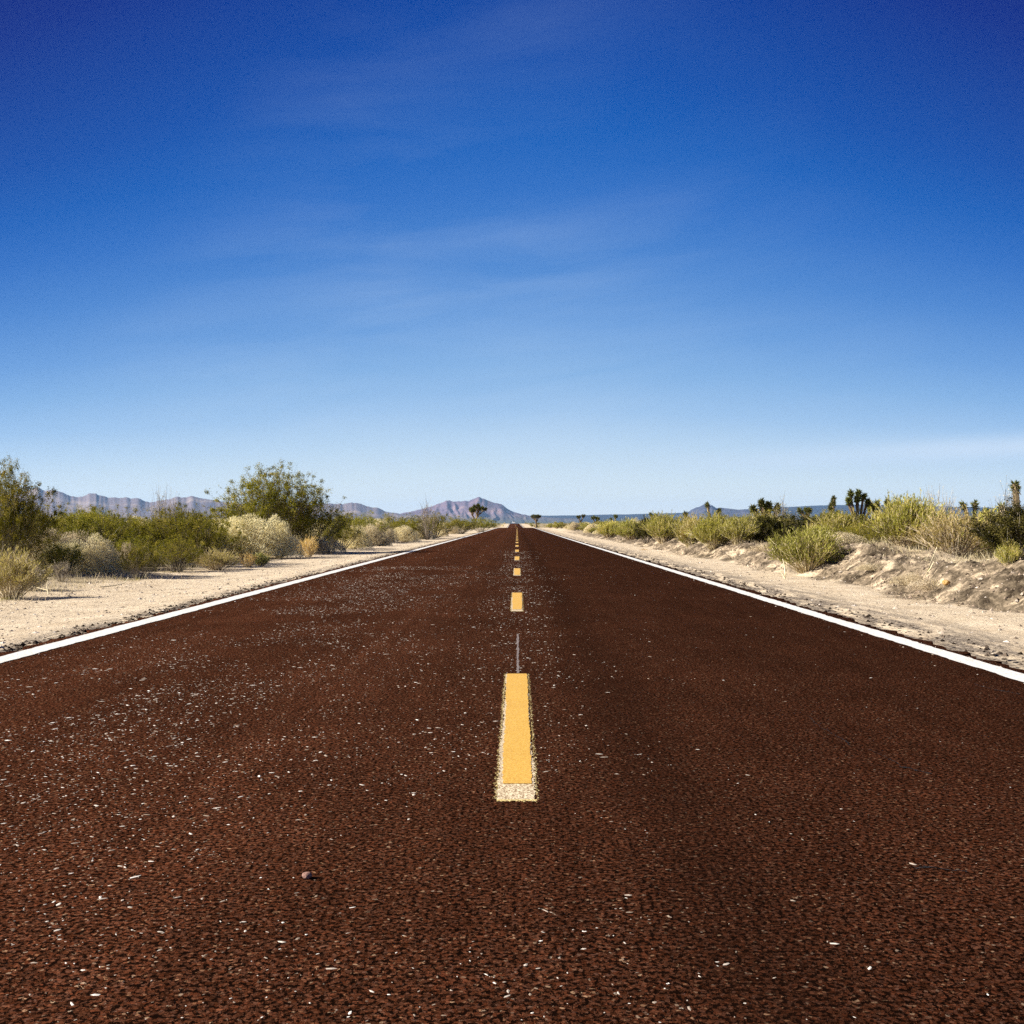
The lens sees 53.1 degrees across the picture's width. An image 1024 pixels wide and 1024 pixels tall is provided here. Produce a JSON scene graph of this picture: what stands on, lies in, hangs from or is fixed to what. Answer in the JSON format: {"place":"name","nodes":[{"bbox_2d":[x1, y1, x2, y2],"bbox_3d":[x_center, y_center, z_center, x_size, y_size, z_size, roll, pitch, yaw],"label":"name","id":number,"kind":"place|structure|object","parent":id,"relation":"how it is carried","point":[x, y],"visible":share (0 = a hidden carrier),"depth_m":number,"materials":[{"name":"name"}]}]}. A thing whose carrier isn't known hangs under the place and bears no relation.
{"place":"outdoors","nodes":[
{"label":"outdoors","id":0,"kind":"place"},
{"bbox_2d":[14,487,470,521],"bbox_3d":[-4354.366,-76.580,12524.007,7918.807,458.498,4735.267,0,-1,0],"label":"mountain","id":1,"kind":"structure","parent":0,"point":[95,499],"depth_m":12004.54,"materials":[{"name":"stone"}]},
{"bbox_2d":[401,497,578,523],"bbox_3d":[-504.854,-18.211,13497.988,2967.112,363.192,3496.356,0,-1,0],"label":"mountain","id":2,"kind":"structure","parent":0,"point":[499,513],"depth_m":12975.26,"materials":[{"name":"stone"}]},
{"bbox_2d":[0,524,1023,1023],"bbox_3d":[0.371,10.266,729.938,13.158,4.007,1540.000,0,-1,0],"label":"road","id":3,"kind":"structure","parent":0,"point":[716,824],"depth_m":3.26,"materials":[{"name":"asphalt"}]},
{"bbox_2d":[0,527,507,662],"bbox_3d":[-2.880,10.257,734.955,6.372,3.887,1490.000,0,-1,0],"label":"edge line","id":4,"kind":"object","parent":3,"relation":"on","point":[27,652],"visible":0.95,"depth_m":9.75,"materials":[{"name":"white paint"}]},
{"bbox_2d":[0,542,988,1022],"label":"stone flakes","id":5,"kind":"object","parent":3,"relation":"on","point":[292,780],"visible":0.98,"depth_m":4.06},
{"bbox_2d":[494,674,539,802],"bbox_3d":[0.021,0.971,4.810,0.172,0.002,2.880,0,-1,0],"label":"dash","id":6,"kind":"object","parent":3,"relation":"on","point":[515,780],"visible":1,"depth_m":4.19,"materials":[{"name":"yellow paint"}]},
{"bbox_2d":[510,593,523,610],"bbox_3d":[0.058,1.051,12.115,0.174,0.002,2.868,0,-1,0],"label":"dash","id":7,"kind":"object","parent":3,"relation":"on","point":[516,602],"visible":1,"depth_m":11.85,"materials":[{"name":"yellow paint"}]},
{"bbox_2d":[516,634,519,672],"bbox_3d":[0.042,1.000,7.389,0.024,0.001,2.200,0,-1,0],"label":"paint trail","id":8,"kind":"object","parent":3,"relation":"on","point":[517,648],"visible":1,"depth_m":7.22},
{"bbox_2d":[536,528,1023,681],"bbox_3d":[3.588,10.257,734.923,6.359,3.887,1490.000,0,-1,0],"label":"edge line","id":9,"kind":"object","parent":3,"relation":"on","point":[1011,674],"visible":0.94,"depth_m":8.59,"materials":[{"name":"white paint"}]},
{"bbox_2d":[0,523,1023,675],"bbox_3d":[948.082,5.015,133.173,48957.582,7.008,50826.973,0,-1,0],"label":"ground","id":10,"kind":"structure","parent":0,"point":[991,636],"depth_m":13.66,"materials":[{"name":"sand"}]},
{"bbox_2d":[5,556,44,590],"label":"dry shrub","id":11,"kind":"object","parent":10,"relation":"on","point":[40,586],"visible":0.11,"depth_m":14.64,"materials":[{"name":"plant"}]},
{"bbox_2d":[0,545,63,598],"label":"broom shrub","id":12,"kind":"object","parent":10,"relation":"on","point":[12,572],"visible":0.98,"depth_m":13.17,"materials":[{"name":"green plant"}]},
{"bbox_2d":[0,457,68,567],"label":"creosote bush","id":13,"kind":"object","parent":10,"relation":"on","point":[9,500],"visible":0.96,"depth_m":18.00,"materials":[{"name":"green plant"}]},
{"bbox_2d":[0,505,70,558],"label":"creosote bush","id":14,"kind":"object","parent":10,"relation":"on","point":[59,533],"visible":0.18,"depth_m":19.16,"materials":[{"name":"green plant"}]},
{"bbox_2d":[9,528,78,564],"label":"dry shrub","id":15,"kind":"object","parent":10,"relation":"on","point":[62,540],"visible":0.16,"depth_m":19.99,"materials":[{"name":"plant"}]},
{"bbox_2d":[10,499,94,560],"bbox_3d":[-9.985,0.443,21.601,2.294,1.536,2.734,0,-1,10],"label":"creosote bush","id":16,"kind":"object","parent":10,"relation":"on","point":[62,516],"visible":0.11,"depth_m":21.62,"materials":[{"name":"green plant"}]},
{"bbox_2d":[27,535,87,571],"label":"creosote bush","id":17,"kind":"object","parent":10,"relation":"on","point":[52,557],"visible":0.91,"depth_m":18.50,"materials":[{"name":"green plant"}]},
{"bbox_2d":[34,539,90,572],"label":"dry shrub","id":18,"kind":"object","parent":10,"relation":"on","point":[43,564],"visible":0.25,"depth_m":19.32,"materials":[{"name":"plant"}]},
{"bbox_2d":[46,559,79,581],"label":"bare shrub","id":19,"kind":"object","parent":10,"relation":"on","point":[63,571],"visible":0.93,"depth_m":16.59,"materials":[{"name":"plant"}]},
{"bbox_2d":[39,503,87,528],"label":"creosote bush","id":20,"kind":"object","parent":10,"relation":"on","point":[66,510],"visible":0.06,"depth_m":28.16,"materials":[{"name":"green plant"}]},
{"bbox_2d":[61,528,94,558],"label":"dry shrub","id":21,"kind":"object","parent":10,"relation":"on","point":[70,535],"visible":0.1,"depth_m":20.53,"materials":[{"name":"plant"}]},
{"bbox_2d":[55,510,119,540],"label":"creosote bush","id":22,"kind":"object","parent":10,"relation":"on","point":[85,521],"visible":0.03,"depth_m":25.19,"materials":[{"name":"green plant"}]},
{"bbox_2d":[42,503,157,551],"bbox_3d":[-8.942,0.501,22.063,2.330,1.418,2.351,0,-1,34],"label":"creosote bush","id":23,"kind":"object","parent":10,"relation":"on","point":[114,533],"visible":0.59,"depth_m":21.89,"materials":[{"name":"green plant"}]},
{"bbox_2d":[72,532,130,573],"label":"dry shrub","id":24,"kind":"object","parent":10,"relation":"on","point":[101,558],"visible":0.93,"depth_m":18.99,"materials":[{"name":"plant"}]},
{"bbox_2d":[117,542,141,570],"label":"dry shrub","id":25,"kind":"object","parent":10,"relation":"on","point":[124,549],"visible":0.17,"depth_m":20.38,"materials":[{"name":"plant"}]},
{"bbox_2d":[91,505,168,559],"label":"creosote bush","id":26,"kind":"object","parent":10,"relation":"on","point":[130,517],"visible":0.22,"depth_m":23.36,"materials":[{"name":"green plant"}]},
{"bbox_2d":[110,531,167,568],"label":"creosote bush","id":27,"kind":"object","parent":10,"relation":"on","point":[135,542],"visible":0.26,"depth_m":21.06,"materials":[{"name":"green plant"}]},
{"bbox_2d":[111,538,170,578],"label":"creosote bush","id":28,"kind":"object","parent":10,"relation":"on","point":[135,558],"visible":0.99,"depth_m":17.89,"materials":[{"name":"green plant"}]},
{"bbox_2d":[149,487,181,530],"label":"bare shrub","id":29,"kind":"object","parent":10,"relation":"on","point":[164,504],"visible":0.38,"depth_m":24.09,"materials":[{"name":"plant"}]},
{"bbox_2d":[136,531,211,571],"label":"creosote bush","id":30,"kind":"object","parent":10,"relation":"on","point":[174,553],"visible":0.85,"depth_m":20.26,"materials":[{"name":"green plant"}]},
{"bbox_2d":[0,546,348,600],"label":"green sprouts","id":31,"kind":"object","parent":10,"relation":"on","point":[141,576],"visible":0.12,"depth_m":18.79,"materials":[{"name":"green plant"}]},
{"bbox_2d":[123,500,229,565],"bbox_3d":[-7.513,0.473,22.485,2.245,1.484,2.134,0,-1,8],"label":"creosote bush","id":32,"kind":"object","parent":10,"relation":"on","point":[160,535],"visible":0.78,"depth_m":22.46,"materials":[{"name":"green plant"}]},
{"bbox_2d":[158,502,211,522],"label":"creosote bush","id":33,"kind":"object","parent":10,"relation":"on","point":[190,512],"visible":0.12,"depth_m":39.35,"materials":[{"name":"green plant"}]},
{"bbox_2d":[176,532,234,560],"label":"dry shrub","id":34,"kind":"object","parent":10,"relation":"on","point":[222,548],"visible":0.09,"depth_m":25.33,"materials":[{"name":"plant"}]},
{"bbox_2d":[163,508,252,559],"bbox_3d":[-7.161,0.535,24.091,2.022,1.360,2.410,0,-1,4],"label":"creosote bush","id":35,"kind":"object","parent":10,"relation":"on","point":[220,528],"visible":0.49,"depth_m":23.92,"materials":[{"name":"green plant"}]},
{"bbox_2d":[191,547,248,569],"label":"broom shrub","id":36,"kind":"object","parent":10,"relation":"on","point":[221,559],"visible":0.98,"depth_m":21.12,"materials":[{"name":"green plant"}]},
{"bbox_2d":[222,533,250,551],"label":"creosote bush","id":37,"kind":"object","parent":10,"relation":"on","point":[238,539],"visible":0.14,"depth_m":26.52,"materials":[{"name":"green plant"}]},
{"bbox_2d":[208,497,265,542],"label":"creosote bush","id":38,"kind":"object","parent":10,"relation":"on","point":[232,514],"visible":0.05,"depth_m":34.31,"materials":[{"name":"green plant"}]},
{"bbox_2d":[238,551,259,567],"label":"weed tuft","id":39,"kind":"object","parent":10,"relation":"on","point":[252,560],"visible":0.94,"depth_m":22.48,"materials":[{"name":"plant"}]},
{"bbox_2d":[219,513,281,557],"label":"dry shrub","id":40,"kind":"object","parent":10,"relation":"on","point":[251,536],"visible":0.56,"depth_m":27.43,"materials":[{"name":"plant"}]},
{"bbox_2d":[253,552,270,565],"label":"broom shrub","id":41,"kind":"object","parent":10,"relation":"on","point":[262,560],"visible":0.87,"depth_m":23.35,"materials":[{"name":"green plant"}]},
{"bbox_2d":[204,460,336,543],"bbox_3d":[-7.614,-0.205,32.603,4.323,3.055,4.301,0,-1,-14],"label":"creosote bush","id":42,"kind":"object","parent":10,"relation":"on","point":[266,499],"visible":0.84,"depth_m":32.04,"materials":[{"name":"green plant"}]},
{"bbox_2d":[256,514,303,558],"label":"dry shrub","id":43,"kind":"object","parent":10,"relation":"on","point":[288,544],"visible":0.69,"depth_m":28.15,"materials":[{"name":"plant"}]},
{"bbox_2d":[294,533,318,556],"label":"weed tuft","id":44,"kind":"object","parent":10,"relation":"on","point":[312,547],"visible":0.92,"depth_m":29.35,"materials":[{"name":"plant"}]},
{"bbox_2d":[263,488,355,548],"bbox_3d":[-6.681,0.255,33.676,3.456,2.228,2.937,0,-1,38],"label":"creosote bush","id":45,"kind":"object","parent":10,"relation":"on","point":[306,526],"visible":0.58,"depth_m":33.23,"materials":[{"name":"green plant"}]},
{"bbox_2d":[312,535,346,553],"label":"dry shrub","id":46,"kind":"object","parent":10,"relation":"on","point":[324,547],"visible":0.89,"depth_m":32.83,"materials":[{"name":"plant"}]},
{"bbox_2d":[318,512,364,549],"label":"creosote bush","id":47,"kind":"object","parent":10,"relation":"on","point":[348,536],"visible":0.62,"depth_m":36.75,"materials":[{"name":"green plant"}]},
{"bbox_2d":[339,522,373,548],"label":"dry shrub","id":48,"kind":"object","parent":10,"relation":"on","point":[362,540],"visible":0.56,"depth_m":38.37,"materials":[{"name":"plant"}]},
{"bbox_2d":[347,510,395,534],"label":"creosote bush","id":49,"kind":"object","parent":10,"relation":"on","point":[370,519],"visible":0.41,"depth_m":49.88,"materials":[{"name":"green plant"}]},
{"bbox_2d":[359,523,389,545],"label":"dry shrub","id":50,"kind":"object","parent":10,"relation":"on","point":[373,532],"visible":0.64,"depth_m":43.03,"materials":[{"name":"plant"}]},
{"bbox_2d":[372,534,391,545],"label":"dry shrub","id":51,"kind":"object","parent":10,"relation":"on","point":[385,542],"visible":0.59,"depth_m":43.38,"materials":[{"name":"plant"}]},
{"bbox_2d":[376,517,398,542],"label":"dry shrub","id":52,"kind":"object","parent":10,"relation":"on","point":[391,536],"visible":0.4,"depth_m":49.90,"materials":[{"name":"plant"}]},
{"bbox_2d":[373,512,409,531],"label":"creosote bush","id":53,"kind":"object","parent":10,"relation":"on","point":[388,518],"visible":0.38,"depth_m":53.98,"materials":[{"name":"green plant"}]},
{"bbox_2d":[391,525,420,541],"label":"dry shrub","id":54,"kind":"object","parent":10,"relation":"on","point":[405,534],"visible":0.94,"depth_m":52.49,"materials":[{"name":"plant"}]},
{"bbox_2d":[397,512,436,533],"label":"creosote bush","id":55,"kind":"object","parent":10,"relation":"on","point":[411,525],"visible":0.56,"depth_m":61.60,"materials":[{"name":"green plant"}]},
{"bbox_2d":[414,523,435,538],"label":"dry shrub","id":56,"kind":"object","parent":10,"relation":"on","point":[423,535],"visible":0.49,"depth_m":61.63,"materials":[{"name":"plant"}]},
{"bbox_2d":[415,498,440,539],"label":"bare shrub","id":57,"kind":"object","parent":10,"relation":"on","point":[425,523],"visible":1,"depth_m":59.89,"materials":[{"name":"plant"}]},
{"bbox_2d":[417,511,465,537],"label":"creosote bush","id":58,"kind":"object","parent":10,"relation":"on","point":[442,520],"visible":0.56,"depth_m":65.92,"materials":[{"name":"green plant"}]},
{"bbox_2d":[445,515,483,533],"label":"creosote bush","id":59,"kind":"object","parent":10,"relation":"on","point":[469,525],"visible":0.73,"depth_m":91.68,"materials":[{"name":"green plant"}]},
{"bbox_2d":[469,503,486,527],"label":"joshua tree","id":60,"kind":"object","parent":10,"relation":"on","point":[475,508],"visible":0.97,"depth_m":149.68,"materials":[{"name":"green plant"}]},
{"bbox_2d":[465,517,499,531],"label":"creosote bush","id":61,"kind":"object","parent":10,"relation":"on","point":[488,524],"visible":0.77,"depth_m":103.86,"materials":[{"name":"green plant"}]},
{"bbox_2d":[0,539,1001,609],"bbox_3d":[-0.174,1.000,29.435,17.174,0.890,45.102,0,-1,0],"label":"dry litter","id":62,"kind":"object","parent":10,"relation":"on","point":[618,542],"visible":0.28,"depth_m":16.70,"materials":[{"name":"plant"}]},
{"bbox_2d":[0,544,1023,664],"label":"asphalt crumbs","id":63,"kind":"object","parent":10,"relation":"on","point":[23,644],"visible":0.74,"depth_m":10.43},
{"bbox_2d":[567,521,579,530],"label":"dry shrub","id":64,"kind":"object","parent":10,"relation":"on","point":[573,527],"visible":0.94,"depth_m":107.43,"materials":[{"name":"plant"}]},
{"bbox_2d":[593,520,618,537],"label":"broom shrub","id":65,"kind":"object","parent":10,"relation":"on","point":[606,528],"visible":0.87,"depth_m":59.67,"materials":[{"name":"plant"}]},
{"bbox_2d":[613,516,639,540],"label":"broom shrub","id":66,"kind":"object","parent":10,"relation":"on","point":[625,529],"visible":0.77,"depth_m":49.73,"materials":[{"name":"plant"}]},
{"bbox_2d":[632,515,653,543],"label":"creosote bush","id":67,"kind":"object","parent":10,"relation":"on","point":[642,535],"visible":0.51,"depth_m":41.83,"materials":[{"name":"green plant"}]},
{"bbox_2d":[635,510,684,543],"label":"broom shrub","id":68,"kind":"object","parent":10,"relation":"on","point":[658,528],"visible":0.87,"depth_m":37.74,"materials":[{"name":"plant"}]},
{"bbox_2d":[669,513,702,547],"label":"broom shrub","id":69,"kind":"object","parent":10,"relation":"on","point":[685,539],"visible":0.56,"depth_m":30.80,"materials":[{"name":"plant"}]},
{"bbox_2d":[683,510,732,549],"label":"broom shrub","id":70,"kind":"object","parent":10,"relation":"on","point":[706,531],"visible":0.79,"depth_m":28.27,"materials":[{"name":"plant"}]},
{"bbox_2d":[704,501,721,515],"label":"joshua tree","id":71,"kind":"object","parent":10,"relation":"on","point":[706,504],"visible":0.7,"depth_m":71.88,"materials":[{"name":"green plant"}]},
{"bbox_2d":[713,514,761,544],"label":"broom shrub","id":72,"kind":"object","parent":10,"relation":"on","point":[735,529],"visible":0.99,"depth_m":27.40,"materials":[{"name":"plant"}]},
{"bbox_2d":[746,542,775,551],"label":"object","id":73,"kind":"object","parent":10,"relation":"on","point":[762,548],"visible":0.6,"depth_m":22.48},
{"bbox_2d":[748,497,780,515],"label":"joshua tree","id":74,"kind":"object","parent":10,"relation":"on","point":[762,504],"visible":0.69,"depth_m":57.90,"materials":[{"name":"green plant"}]},
{"bbox_2d":[738,509,798,541],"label":"broom shrub","id":75,"kind":"object","parent":10,"relation":"on","point":[754,515],"visible":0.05,"depth_m":28.94,"materials":[{"name":"plant"}]},
{"bbox_2d":[738,512,803,543],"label":"creosote bush","id":76,"kind":"object","parent":10,"relation":"on","point":[767,527],"visible":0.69,"depth_m":27.65,"materials":[{"name":"green plant"}]},
{"bbox_2d":[767,494,798,520],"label":"bare shrub","id":77,"kind":"object","parent":10,"relation":"on","point":[782,508],"visible":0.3,"depth_m":29.92,"materials":[{"name":"plant"}]},
{"bbox_2d":[778,511,821,534],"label":"creosote bush","id":78,"kind":"object","parent":10,"relation":"on","point":[800,522],"visible":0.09,"depth_m":28.77,"materials":[{"name":"green plant"}]},
{"bbox_2d":[797,506,812,518],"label":"joshua tree","id":79,"kind":"object","parent":10,"relation":"on","point":[800,511],"visible":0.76,"depth_m":75.00,"materials":[{"name":"green plant"}]},
{"bbox_2d":[764,524,851,572],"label":"broom shrub","id":80,"kind":"object","parent":10,"relation":"on","point":[808,550],"visible":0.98,"depth_m":18.11,"materials":[{"name":"green plant"}]},
{"bbox_2d":[609,537,1023,612],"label":"clods","id":81,"kind":"object","parent":10,"relation":"on","point":[953,598],"visible":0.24,"depth_m":14.76,"materials":[{"name":"soil"}]},
{"bbox_2d":[825,495,840,515],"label":"joshua tree","id":82,"kind":"object","parent":10,"relation":"on","point":[831,505],"visible":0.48,"depth_m":54.61,"materials":[{"name":"green plant"}]},
{"bbox_2d":[797,508,873,536],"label":"broom shrub","id":83,"kind":"object","parent":10,"relation":"on","point":[844,520],"visible":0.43,"depth_m":25.01,"materials":[{"name":"plant"}]},
{"bbox_2d":[828,531,867,543],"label":"dry shrub","id":84,"kind":"object","parent":10,"relation":"on","point":[845,537],"visible":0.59,"depth_m":19.76,"materials":[{"name":"plant"}]},
{"bbox_2d":[818,508,877,540],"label":"creosote bush","id":85,"kind":"object","parent":10,"relation":"on","point":[857,514],"visible":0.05,"depth_m":25.95,"materials":[{"name":"green plant"}]},
{"bbox_2d":[844,488,880,519],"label":"joshua tree","id":86,"kind":"object","parent":10,"relation":"on","point":[859,494],"visible":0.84,"depth_m":57.94,"materials":[{"name":"green plant"}]},
{"bbox_2d":[835,521,893,544],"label":"creosote bush","id":87,"kind":"object","parent":10,"relation":"on","point":[868,533],"visible":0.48,"depth_m":20.29,"materials":[{"name":"green plant"}]},
{"bbox_2d":[854,563,882,570],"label":"dry shrub","id":88,"kind":"object","parent":10,"relation":"on","point":[865,566],"visible":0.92,"depth_m":15.88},
{"bbox_2d":[861,489,944,547],"bbox_3d":[6.810,0.109,17.887,1.347,1.076,1.371,0,-1,30],"label":"broom shrub","id":89,"kind":"object","parent":10,"relation":"on","point":[893,520],"visible":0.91,"depth_m":17.69,"materials":[{"name":"plant"}]},
{"bbox_2d":[888,572,922,585],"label":"dry shrub","id":90,"kind":"object","parent":10,"relation":"on","point":[904,581],"visible":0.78,"depth_m":13.85,"materials":[{"name":"plant"}]},
{"bbox_2d":[906,576,944,591],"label":"dry shrub","id":91,"kind":"object","parent":10,"relation":"on","point":[925,585],"visible":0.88,"depth_m":12.84,"materials":[{"name":"plant"}]},
{"bbox_2d":[907,493,959,549],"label":"broom shrub","id":92,"kind":"object","parent":10,"relation":"on","point":[929,508],"visible":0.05,"depth_m":20.72,"materials":[{"name":"plant"}]},
{"bbox_2d":[923,483,959,517],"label":"bare shrub","id":93,"kind":"object","parent":10,"relation":"on","point":[944,506],"visible":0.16,"depth_m":21.94,"materials":[{"name":"plant"}]},
{"bbox_2d":[899,505,995,556],"bbox_3d":[7.149,0.315,16.587,1.654,0.894,1.737,0,-1,4],"label":"broom shrub","id":94,"kind":"object","parent":10,"relation":"on","point":[945,528],"visible":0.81,"depth_m":16.42,"materials":[{"name":"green plant"}]},
{"bbox_2d":[958,499,990,519],"bbox_3d":[18.053,0.330,39.875,1.324,1.782,0.506,0,-1,0],"label":"joshua tree","id":95,"kind":"object","parent":10,"relation":"on","point":[975,506],"visible":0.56,"depth_m":39.87,"materials":[{"name":"green plant"}]},
{"bbox_2d":[955,506,1015,559],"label":"broom shrub","id":96,"kind":"object","parent":10,"relation":"on","point":[986,550],"visible":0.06,"depth_m":17.40,"materials":[{"name":"plant"}]},
{"bbox_2d":[954,495,1023,558],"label":"creosote bush","id":97,"kind":"object","parent":10,"relation":"on","point":[1006,527],"visible":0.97,"depth_m":12.32,"materials":[{"name":"green plant"}]},
{"bbox_2d":[988,475,1014,520],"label":"bare shrub","id":98,"kind":"object","parent":10,"relation":"on","point":[1000,505],"visible":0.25,"depth_m":18.96,"materials":[{"name":"plant"}]},
{"bbox_2d":[993,539,1023,566],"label":"broom shrub","id":99,"kind":"object","parent":10,"relation":"on","point":[1013,553],"visible":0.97,"depth_m":11.93,"materials":[{"name":"plant"}]},
{"bbox_2d":[996,480,1021,547],"bbox_3d":[12.331,0.101,24.968,1.056,1.877,0.435,0,-1,0],"label":"joshua tree","id":100,"kind":"object","parent":10,"relation":"on","point":[1015,487],"visible":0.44,"depth_m":24.90,"materials":[{"name":"green plant"}]},
{"bbox_2d":[0,0,1023,515],"label":"sky","id":101,"kind":"structure","parent":0,"point":[527,257],"materials":[{"name":"blue"}]},
{"bbox_2d":[679,504,782,520],"bbox_3d":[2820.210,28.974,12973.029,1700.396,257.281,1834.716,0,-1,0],"label":"butte","id":102,"kind":"object","parent":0,"point":[701,510],"visible":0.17,"depth_m":12785.82,"materials":[{"name":"stone"}]},
{"bbox_2d":[541,505,1023,522],"bbox_3d":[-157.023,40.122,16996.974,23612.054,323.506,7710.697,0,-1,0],"label":"hills","id":103,"kind":"structure","parent":0,"point":[817,509],"depth_m":16211.89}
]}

